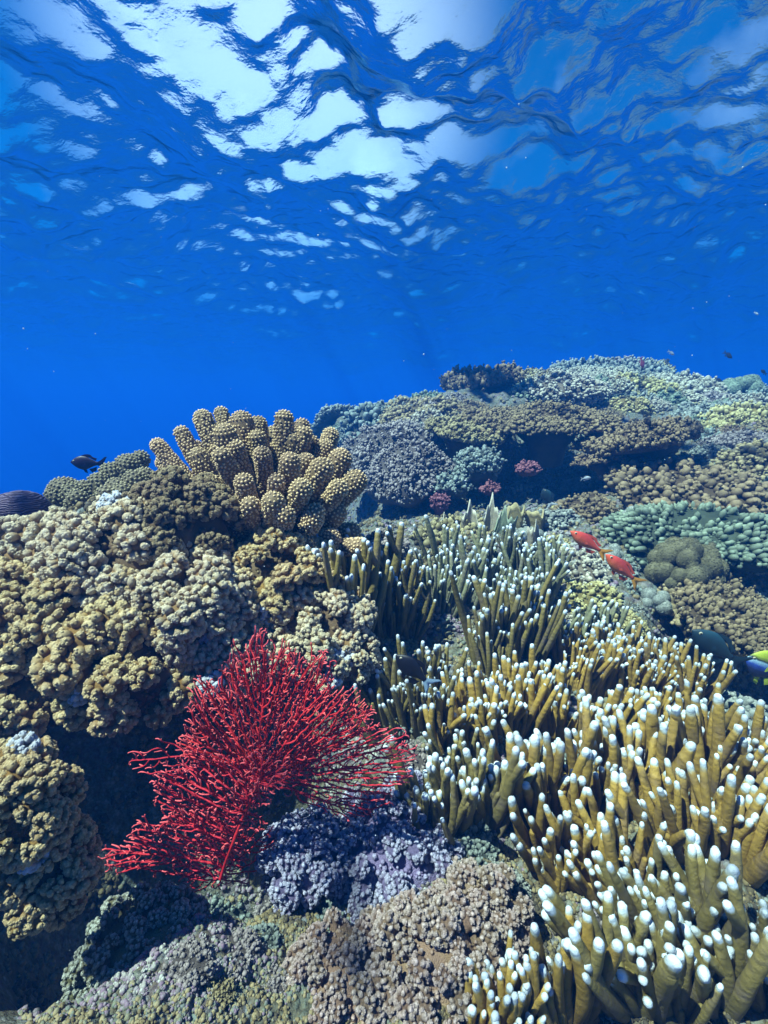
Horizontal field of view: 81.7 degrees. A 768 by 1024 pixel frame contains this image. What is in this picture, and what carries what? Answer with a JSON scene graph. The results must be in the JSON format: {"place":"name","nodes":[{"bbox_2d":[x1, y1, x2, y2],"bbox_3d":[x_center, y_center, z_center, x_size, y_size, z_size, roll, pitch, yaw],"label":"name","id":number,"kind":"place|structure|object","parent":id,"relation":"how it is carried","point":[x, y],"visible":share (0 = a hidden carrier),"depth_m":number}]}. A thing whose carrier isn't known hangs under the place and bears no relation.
{"place":"outdoors","nodes":[
{"label":"outdoors","id":0,"kind":"place"},
{"bbox_2d":[71,454,105,472],"bbox_3d":[-1.131,-0.184,1.704,0.133,0.073,0.020,3,13,-7],"label":"violet fish","id":1,"kind":"object","parent":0,"point":[85,462],"visible":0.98,"depth_m":1.70},
{"bbox_2d":[0,0,767,398],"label":"sea surface","id":2,"kind":"object","parent":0,"point":[102,346],"visible":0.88,"depth_m":7.89},
{"bbox_2d":[0,369,767,1023],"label":"reef ground","id":3,"kind":"structure","parent":0,"point":[34,473],"depth_m":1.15},
{"bbox_2d":[0,490,50,516],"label":"ridged coral","id":4,"kind":"object","parent":3,"relation":"on","point":[21,502],"visible":0.41,"depth_m":1.29},
{"bbox_2d":[0,649,88,739],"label":"cauliflower coral","id":5,"kind":"object","parent":3,"relation":"on","point":[25,705],"visible":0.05,"depth_m":0.94},
{"bbox_2d":[0,556,41,690],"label":"cauliflower coral","id":6,"kind":"object","parent":5,"relation":"on","point":[12,592],"visible":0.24,"depth_m":0.99},
{"bbox_2d":[50,625,199,737],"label":"cauliflower coral","id":7,"kind":"object","parent":5,"relation":"on","point":[120,696],"visible":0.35,"depth_m":0.95},
{"bbox_2d":[0,565,153,700],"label":"cauliflower coral","id":8,"kind":"object","parent":7,"relation":"on","point":[61,629],"visible":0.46,"depth_m":0.95},
{"bbox_2d":[117,544,259,665],"bbox_3d":[-0.514,0.215,1.109,0.406,0.280,0.346,0,33,0],"label":"cauliflower coral","id":9,"kind":"object","parent":7,"relation":"on","point":[186,600],"visible":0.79,"depth_m":1.02},
{"bbox_2d":[170,614,263,706],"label":"cauliflower coral","id":10,"kind":"object","parent":7,"relation":"on","point":[206,667],"visible":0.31,"depth_m":1.03},
{"bbox_2d":[0,506,89,583],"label":"cauliflower coral","id":11,"kind":"object","parent":3,"relation":"on","point":[18,532],"visible":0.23,"depth_m":1.13},
{"bbox_2d":[23,490,194,607],"bbox_3d":[-0.689,0.110,1.174,0.411,0.322,0.390,12,18,41],"label":"cauliflower coral","id":12,"kind":"object","parent":11,"relation":"on","point":[69,541],"visible":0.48,"depth_m":1.05},
{"bbox_2d":[111,465,246,566],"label":"cauliflower coral","id":13,"kind":"object","parent":12,"relation":"on","point":[196,510],"visible":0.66,"depth_m":1.15},
{"bbox_2d":[0,813,104,941],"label":"cauliflower coral","id":14,"kind":"object","parent":3,"relation":"on","point":[49,895],"visible":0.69,"depth_m":0.59},
{"bbox_2d":[0,730,88,875],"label":"cauliflower coral","id":15,"kind":"object","parent":14,"relation":"on","point":[42,796],"visible":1,"depth_m":0.57},
{"bbox_2d":[43,476,89,509],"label":"club coral","id":16,"kind":"object","parent":3,"relation":"on","point":[65,492],"visible":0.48,"depth_m":1.45},
{"bbox_2d":[56,953,127,1002],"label":"speckled coral","id":17,"kind":"object","parent":3,"relation":"on","point":[73,994],"visible":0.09,"depth_m":0.65},
{"bbox_2d":[85,449,153,497],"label":"club coral","id":18,"kind":"object","parent":3,"relation":"on","point":[123,473],"visible":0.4,"depth_m":1.50},
{"bbox_2d":[60,879,229,992],"bbox_3d":[-0.381,0.717,0.708,0.245,0.151,0.212,0,33,0],"label":"speckled coral","id":19,"kind":"object","parent":3,"relation":"on","point":[152,918],"visible":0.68,"depth_m":0.71},
{"bbox_2d":[162,936,219,989],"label":"mound coral","id":20,"kind":"object","parent":3,"relation":"on","point":[187,966],"visible":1,"depth_m":0.63},
{"bbox_2d":[206,975,235,1006],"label":"mound coral","id":21,"kind":"object","parent":3,"relation":"on","point":[224,989],"visible":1,"depth_m":0.62},
{"bbox_2d":[208,892,251,919],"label":"mound coral","id":22,"kind":"object","parent":3,"relation":"on","point":[237,911],"visible":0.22,"depth_m":1.15},
{"bbox_2d":[226,923,263,982],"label":"mound coral","id":23,"kind":"object","parent":3,"relation":"on","point":[249,943],"visible":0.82,"depth_m":0.68},
{"bbox_2d":[98,625,417,892],"bbox_3d":[-0.232,0.452,0.809,0.602,0.566,0.191,0,14,0],"label":"sea fan","id":24,"kind":"object","parent":3,"relation":"on","point":[259,777],"visible":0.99,"depth_m":0.78},
{"bbox_2d":[149,406,367,556],"bbox_3d":[-0.411,-0.043,1.405,0.743,0.569,0.530,0,14,0],"label":"finger coral","id":25,"kind":"object","parent":3,"relation":"on","point":[285,472],"visible":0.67,"depth_m":1.31},
{"bbox_2d":[244,920,287,948],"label":"mound coral","id":26,"kind":"object","parent":3,"relation":"on","point":[272,937],"visible":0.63,"depth_m":0.74},
{"bbox_2d":[250,617,305,681],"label":"cauliflower coral","id":27,"kind":"object","parent":3,"relation":"on","point":[279,630],"visible":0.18,"depth_m":1.12},
{"bbox_2d":[231,522,344,623],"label":"cauliflower coral","id":28,"kind":"object","parent":3,"relation":"on","point":[287,561],"visible":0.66,"depth_m":1.15},
{"bbox_2d":[254,803,348,915],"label":"purple coral","id":29,"kind":"object","parent":3,"relation":"on","point":[300,863],"visible":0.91,"depth_m":0.81},
{"bbox_2d":[269,580,377,680],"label":"cauliflower coral","id":30,"kind":"object","parent":3,"relation":"on","point":[305,623],"visible":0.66,"depth_m":1.13},
{"bbox_2d":[310,403,355,438],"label":"mound coral","id":31,"kind":"object","parent":3,"relation":"on","point":[326,415],"visible":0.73,"depth_m":4.94},
{"bbox_2d":[280,905,396,1023],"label":"knobbly coral","id":32,"kind":"object","parent":3,"relation":"on","point":[330,967],"visible":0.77,"depth_m":0.66},
{"bbox_2d":[313,627,382,692],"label":"cauliflower coral","id":33,"kind":"object","parent":3,"relation":"on","point":[366,659],"visible":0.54,"depth_m":1.12},
{"bbox_2d":[341,878,381,925],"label":"purple coral","id":34,"kind":"object","parent":3,"relation":"on","point":[353,910],"visible":0.07,"depth_m":0.80},
{"bbox_2d":[340,400,389,438],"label":"mound coral","id":35,"kind":"object","parent":3,"relation":"on","point":[357,417],"visible":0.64,"depth_m":4.41},
{"bbox_2d":[305,522,436,652],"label":"fire coral","id":36,"kind":"object","parent":3,"relation":"on","point":[376,572],"visible":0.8,"depth_m":1.40},
{"bbox_2d":[339,418,417,474],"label":"mound coral","id":37,"kind":"object","parent":3,"relation":"on","point":[364,447],"visible":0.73,"depth_m":3.41},
{"bbox_2d":[366,528,410,559],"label":"mound coral","id":38,"kind":"object","parent":3,"relation":"on","point":[405,547],"visible":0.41,"depth_m":1.60},
{"bbox_2d":[321,783,465,908],"bbox_3d":[0.012,0.688,0.905,0.308,0.191,0.265,4,14,17],"label":"purple coral","id":39,"kind":"object","parent":3,"relation":"on","point":[396,854],"visible":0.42,"depth_m":0.85},
{"bbox_2d":[337,634,468,748],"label":"fire coral","id":40,"kind":"object","parent":3,"relation":"on","point":[398,695],"visible":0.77,"depth_m":1.14},
{"bbox_2d":[386,739,428,772],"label":"mound coral","id":41,"kind":"object","parent":3,"relation":"on","point":[421,758],"visible":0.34,"depth_m":1.10},
{"bbox_2d":[362,436,454,508],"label":"mound coral","id":42,"kind":"object","parent":3,"relation":"on","point":[401,475],"visible":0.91,"depth_m":3.06},
{"bbox_2d":[376,394,459,424],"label":"mound coral","id":43,"kind":"object","parent":3,"relation":"on","point":[443,405],"visible":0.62,"depth_m":4.08},
{"bbox_2d":[414,420,446,453],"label":"mound coral","id":44,"kind":"object","parent":3,"relation":"on","point":[435,439],"visible":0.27,"depth_m":3.53},
{"bbox_2d":[365,880,503,1023],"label":"knobbly coral","id":45,"kind":"object","parent":3,"relation":"on","point":[428,940],"visible":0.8,"depth_m":0.68},
{"bbox_2d":[429,491,450,516],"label":"mound coral","id":46,"kind":"object","parent":3,"relation":"on","point":[439,503],"visible":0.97,"depth_m":2.98},
{"bbox_2d":[359,719,536,846],"bbox_3d":[0.134,0.595,0.948,0.341,0.294,0.204,-4,14,-18],"label":"fire coral","id":47,"kind":"object","parent":3,"relation":"on","point":[483,788],"visible":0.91,"depth_m":0.92},
{"bbox_2d":[410,511,488,547],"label":"mound coral","id":48,"kind":"object","parent":3,"relation":"on","point":[437,525],"visible":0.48,"depth_m":2.21},
{"bbox_2d":[433,469,476,498],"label":"mound coral","id":49,"kind":"object","parent":3,"relation":"on","point":[455,484],"visible":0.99,"depth_m":2.98},
{"bbox_2d":[413,515,504,617],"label":"fire coral","id":50,"kind":"object","parent":3,"relation":"on","point":[459,564],"visible":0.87,"depth_m":1.70},
{"bbox_2d":[424,415,505,463],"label":"table coral","id":51,"kind":"object","parent":3,"relation":"on","point":[457,435],"visible":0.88,"depth_m":3.24},
{"bbox_2d":[451,818,496,848],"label":"mound coral","id":52,"kind":"object","parent":3,"relation":"on","point":[479,828],"visible":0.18,"depth_m":0.93},
{"bbox_2d":[459,829,499,865],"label":"mound coral","id":53,"kind":"object","parent":3,"relation":"on","point":[485,848],"visible":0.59,"depth_m":0.91},
{"bbox_2d":[453,444,507,486],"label":"mound coral","id":54,"kind":"object","parent":3,"relation":"on","point":[478,465],"visible":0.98,"depth_m":2.98},
{"bbox_2d":[430,856,534,963],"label":"knobbly coral","id":55,"kind":"object","parent":3,"relation":"on","point":[484,888],"visible":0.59,"depth_m":0.77},
{"bbox_2d":[439,360,525,392],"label":"table coral","id":56,"kind":"object","parent":3,"relation":"on","point":[498,377],"visible":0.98,"depth_m":4.46},
{"bbox_2d":[451,404,518,452],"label":"table coral","id":57,"kind":"object","parent":3,"relation":"on","point":[488,417],"visible":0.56,"depth_m":3.46},
{"bbox_2d":[483,492,500,530],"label":"ruffled coral","id":58,"kind":"object","parent":3,"relation":"on","point":[491,517],"visible":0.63,"depth_m":2.16},
{"bbox_2d":[422,643,574,754],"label":"fire coral","id":59,"kind":"object","parent":3,"relation":"on","point":[512,696],"visible":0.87,"depth_m":1.13},
{"bbox_2d":[494,505,517,536],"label":"ruffled coral","id":60,"kind":"object","parent":3,"relation":"on","point":[503,521],"visible":0.59,"depth_m":2.12},
{"bbox_2d":[463,971,550,1023],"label":"fire coral","id":61,"kind":"object","parent":3,"relation":"on","point":[509,1009],"visible":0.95,"depth_m":0.62},
{"bbox_2d":[488,857,531,898],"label":"mound coral","id":62,"kind":"object","parent":3,"relation":"on","point":[521,884],"visible":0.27,"depth_m":0.85},
{"bbox_2d":[449,561,571,676],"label":"fire coral","id":63,"kind":"object","parent":3,"relation":"on","point":[505,626],"visible":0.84,"depth_m":1.40},
{"bbox_2d":[518,656,528,671],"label":"mound coral","id":64,"kind":"object","parent":3,"relation":"on","point":[522,660],"visible":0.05,"depth_m":1.45},
{"bbox_2d":[507,377,543,401],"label":"mound coral","id":65,"kind":"object","parent":3,"relation":"on","point":[518,390],"visible":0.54,"depth_m":4.21},
{"bbox_2d":[479,523,573,608],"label":"fire coral","id":66,"kind":"object","parent":3,"relation":"on","point":[521,558],"visible":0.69,"depth_m":1.78},
{"bbox_2d":[515,459,542,476],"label":"mound coral","id":67,"kind":"object","parent":3,"relation":"on","point":[524,468],"visible":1,"depth_m":2.98},
{"bbox_2d":[525,509,545,530],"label":"ruffled coral","id":68,"kind":"object","parent":3,"relation":"on","point":[531,517],"visible":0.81,"depth_m":2.26},
{"bbox_2d":[466,905,623,1023],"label":"fire coral","id":69,"kind":"object","parent":3,"relation":"on","point":[568,1002],"visible":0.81,"depth_m":0.65},
{"bbox_2d":[523,505,583,531],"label":"mound coral","id":70,"kind":"object","parent":3,"relation":"on","point":[557,518],"visible":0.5,"depth_m":2.32},
{"bbox_2d":[495,399,623,467],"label":"table coral","id":71,"kind":"object","parent":3,"relation":"on","point":[549,432],"visible":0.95,"depth_m":3.20},
{"bbox_2d":[506,367,614,406],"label":"mound coral","id":72,"kind":"object","parent":3,"relation":"on","point":[560,386],"visible":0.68,"depth_m":4.03},
{"bbox_2d":[559,477,585,494],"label":"boulder coral","id":73,"kind":"object","parent":3,"relation":"on","point":[565,488],"visible":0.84,"depth_m":3.48},
{"bbox_2d":[552,491,618,524],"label":"mound coral","id":74,"kind":"object","parent":3,"relation":"on","point":[594,507],"visible":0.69,"depth_m":2.47},
{"bbox_2d":[560,545,611,588],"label":"mound coral","id":75,"kind":"object","parent":3,"relation":"on","point":[588,570],"visible":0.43,"depth_m":1.98},
{"bbox_2d":[508,763,666,908],"bbox_3d":[0.387,0.661,0.885,0.294,0.281,0.197,7,15,28],"label":"fire coral","id":76,"kind":"object","parent":3,"relation":"on","point":[540,833],"visible":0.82,"depth_m":0.86},
{"bbox_2d":[483,696,695,821],"bbox_3d":[0.449,0.592,1.003,0.464,0.355,0.169,-1,14,-4],"label":"fire coral","id":77,"kind":"object","parent":3,"relation":"on","point":[597,760],"visible":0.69,"depth_m":0.98},
{"bbox_2d":[559,576,623,616],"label":"mound coral","id":78,"kind":"object","parent":3,"relation":"on","point":[581,596],"visible":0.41,"depth_m":1.84},
{"bbox_2d":[570,453,630,479],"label":"table coral","id":79,"kind":"object","parent":3,"relation":"on","point":[598,465],"visible":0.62,"depth_m":2.88},
{"bbox_2d":[548,355,673,375],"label":"mound coral","id":80,"kind":"object","parent":3,"relation":"on","point":[652,366],"visible":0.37,"depth_m":5.24},
{"bbox_2d":[605,395,655,416],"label":"mound coral","id":81,"kind":"object","parent":3,"relation":"on","point":[635,404],"visible":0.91,"depth_m":3.95},
{"bbox_2d":[612,608,649,636],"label":"mound coral","id":82,"kind":"object","parent":3,"relation":"on","point":[631,616],"visible":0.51,"depth_m":1.79},
{"bbox_2d":[572,415,703,463],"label":"table coral","id":83,"kind":"object","parent":3,"relation":"on","point":[638,439],"visible":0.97,"depth_m":2.74},
{"bbox_2d":[613,371,686,396],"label":"mound coral","id":84,"kind":"object","parent":3,"relation":"on","point":[655,385],"visible":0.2,"depth_m":4.26},
{"bbox_2d":[608,377,637,394],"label":"mound coral","id":85,"kind":"object","parent":84,"relation":"on","point":[624,385],"visible":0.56,"depth_m":4.26},
{"bbox_2d":[538,829,767,1023],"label":"fire coral","id":86,"kind":"object","parent":3,"relation":"on","point":[694,940],"visible":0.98,"depth_m":0.69},
{"bbox_2d":[640,587,672,615],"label":"boulder coral","id":87,"kind":"object","parent":3,"relation":"on","point":[658,602],"visible":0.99,"depth_m":1.86},
{"bbox_2d":[657,387,687,405],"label":"mound coral","id":88,"kind":"object","parent":3,"relation":"on","point":[672,397],"visible":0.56,"depth_m":4.08},
{"bbox_2d":[599,500,767,572],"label":"finger carpet coral","id":89,"kind":"object","parent":3,"relation":"on","point":[740,540],"visible":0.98,"depth_m":2.06},
{"bbox_2d":[599,453,767,513],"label":"mound coral","id":90,"kind":"object","parent":3,"relation":"on","point":[673,478],"visible":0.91,"depth_m":2.41},
{"bbox_2d":[648,368,729,394],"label":"mound coral","id":91,"kind":"object","parent":3,"relation":"on","point":[696,383],"visible":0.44,"depth_m":4.50},
{"bbox_2d":[669,400,714,421],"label":"mound coral","id":92,"kind":"object","parent":3,"relation":"on","point":[685,407],"visible":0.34,"depth_m":3.76},
{"bbox_2d":[657,581,744,657],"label":"mound coral","id":93,"kind":"object","parent":3,"relation":"on","point":[678,620],"visible":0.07,"depth_m":1.83},
{"bbox_2d":[643,536,729,588],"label":"boulder coral","id":94,"kind":"object","parent":93,"relation":"on","point":[673,561],"visible":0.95,"depth_m":1.91},
{"bbox_2d":[639,693,767,797],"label":"fire coral","id":95,"kind":"object","parent":3,"relation":"on","point":[735,750],"visible":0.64,"depth_m":1.02},
{"bbox_2d":[689,442,733,457],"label":"mound coral","id":96,"kind":"object","parent":3,"relation":"on","point":[710,451],"visible":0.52,"depth_m":3.08},
{"bbox_2d":[672,572,767,667],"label":"coral","id":97,"kind":"object","parent":3,"relation":"on","point":[736,613],"visible":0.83,"depth_m":1.72},
{"bbox_2d":[698,411,748,427],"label":"mound coral","id":98,"kind":"object","parent":3,"relation":"on","point":[738,419],"visible":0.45,"depth_m":3.38},
{"bbox_2d":[697,400,767,428],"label":"mound coral","id":99,"kind":"object","parent":3,"relation":"on","point":[751,411],"visible":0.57,"depth_m":3.43},
{"bbox_2d":[702,438,767,480],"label":"mound coral","id":100,"kind":"object","parent":3,"relation":"on","point":[753,455],"visible":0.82,"depth_m":2.63},
{"bbox_2d":[707,682,767,737],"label":"mound coral","id":101,"kind":"object","parent":3,"relation":"on","point":[748,705],"visible":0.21,"depth_m":1.40},
{"bbox_2d":[537,680,743,754],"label":"fire coral","id":102,"kind":"object","parent":101,"relation":"on","point":[630,706],"visible":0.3,"depth_m":1.16},
{"bbox_2d":[714,429,767,448],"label":"mound coral","id":103,"kind":"object","parent":3,"relation":"on","point":[730,440],"visible":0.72,"depth_m":3.05},
{"bbox_2d":[722,374,764,393],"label":"boulder coral","id":104,"kind":"object","parent":3,"relation":"on","point":[750,382],"visible":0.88,"depth_m":4.32},
{"bbox_2d":[721,390,767,405],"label":"mound coral","id":105,"kind":"object","parent":3,"relation":"on","point":[742,397],"visible":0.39,"depth_m":4.04},
{"bbox_2d":[756,879,767,901],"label":"mound coral","id":106,"kind":"object","parent":3,"relation":"on","point":[764,886],"visible":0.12,"depth_m":0.86},
{"bbox_2d":[614,756,767,888],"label":"fire coral","id":107,"kind":"object","parent":106,"relation":"on","point":[724,818],"visible":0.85,"depth_m":0.89},
{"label":"knobbly coral","id":108,"kind":"object","parent":3,"relation":"on","visible":0},
{"bbox_2d":[258,963,292,998],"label":"mound coral","id":109,"kind":"object","parent":108,"relation":"on","point":[273,984],"visible":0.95,"depth_m":0.67},
{"bbox_2d":[0,0,767,455],"label":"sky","id":110,"kind":"structure","parent":0,"point":[35,424]},
{"bbox_2d":[395,654,440,693],"bbox_3d":[0.070,0.373,1.036,0.118,0.068,0.016,40,19,2],"label":"black fish","id":111,"kind":"object","parent":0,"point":[407,665],"visible":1,"depth_m":1.03},
{"bbox_2d":[570,531,612,560],"bbox_3d":[0.782,0.123,1.696,0.176,0.069,0.022,33,17,1],"label":"orange fish","id":112,"kind":"object","parent":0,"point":[583,539],"visible":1,"depth_m":1.69},
{"bbox_2d":[605,554,646,590],"bbox_3d":[0.856,0.210,1.593,0.180,0.068,0.023,40,14,-4],"label":"orange fish","id":113,"kind":"object","parent":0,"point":[618,565],"visible":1,"depth_m":1.59},
{"bbox_2d":[692,629,753,669],"bbox_3d":[1.107,0.457,1.478,0.205,0.108,0.028,36,19,4],"label":"teal fish","id":114,"kind":"object","parent":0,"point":[709,642],"visible":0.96,"depth_m":1.47},
{"bbox_2d":[746,651,767,684],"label":"banded fish","id":115,"kind":"object","parent":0,"point":[757,666],"visible":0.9,"depth_m":1.48},
{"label":"mound coral","id":116,"kind":"object","parent":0,"visible":0},
{"bbox_2d":[545,599,634,662],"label":"fire coral","id":117,"kind":"object","parent":116,"relation":"on","point":[595,615],"visible":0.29,"depth_m":1.57},
{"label":"mound coral","id":118,"kind":"object","parent":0,"visible":0},
{"bbox_2d":[551,620,737,709],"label":"fire coral","id":119,"kind":"object","parent":118,"relation":"on","point":[600,660],"visible":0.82,"depth_m":1.38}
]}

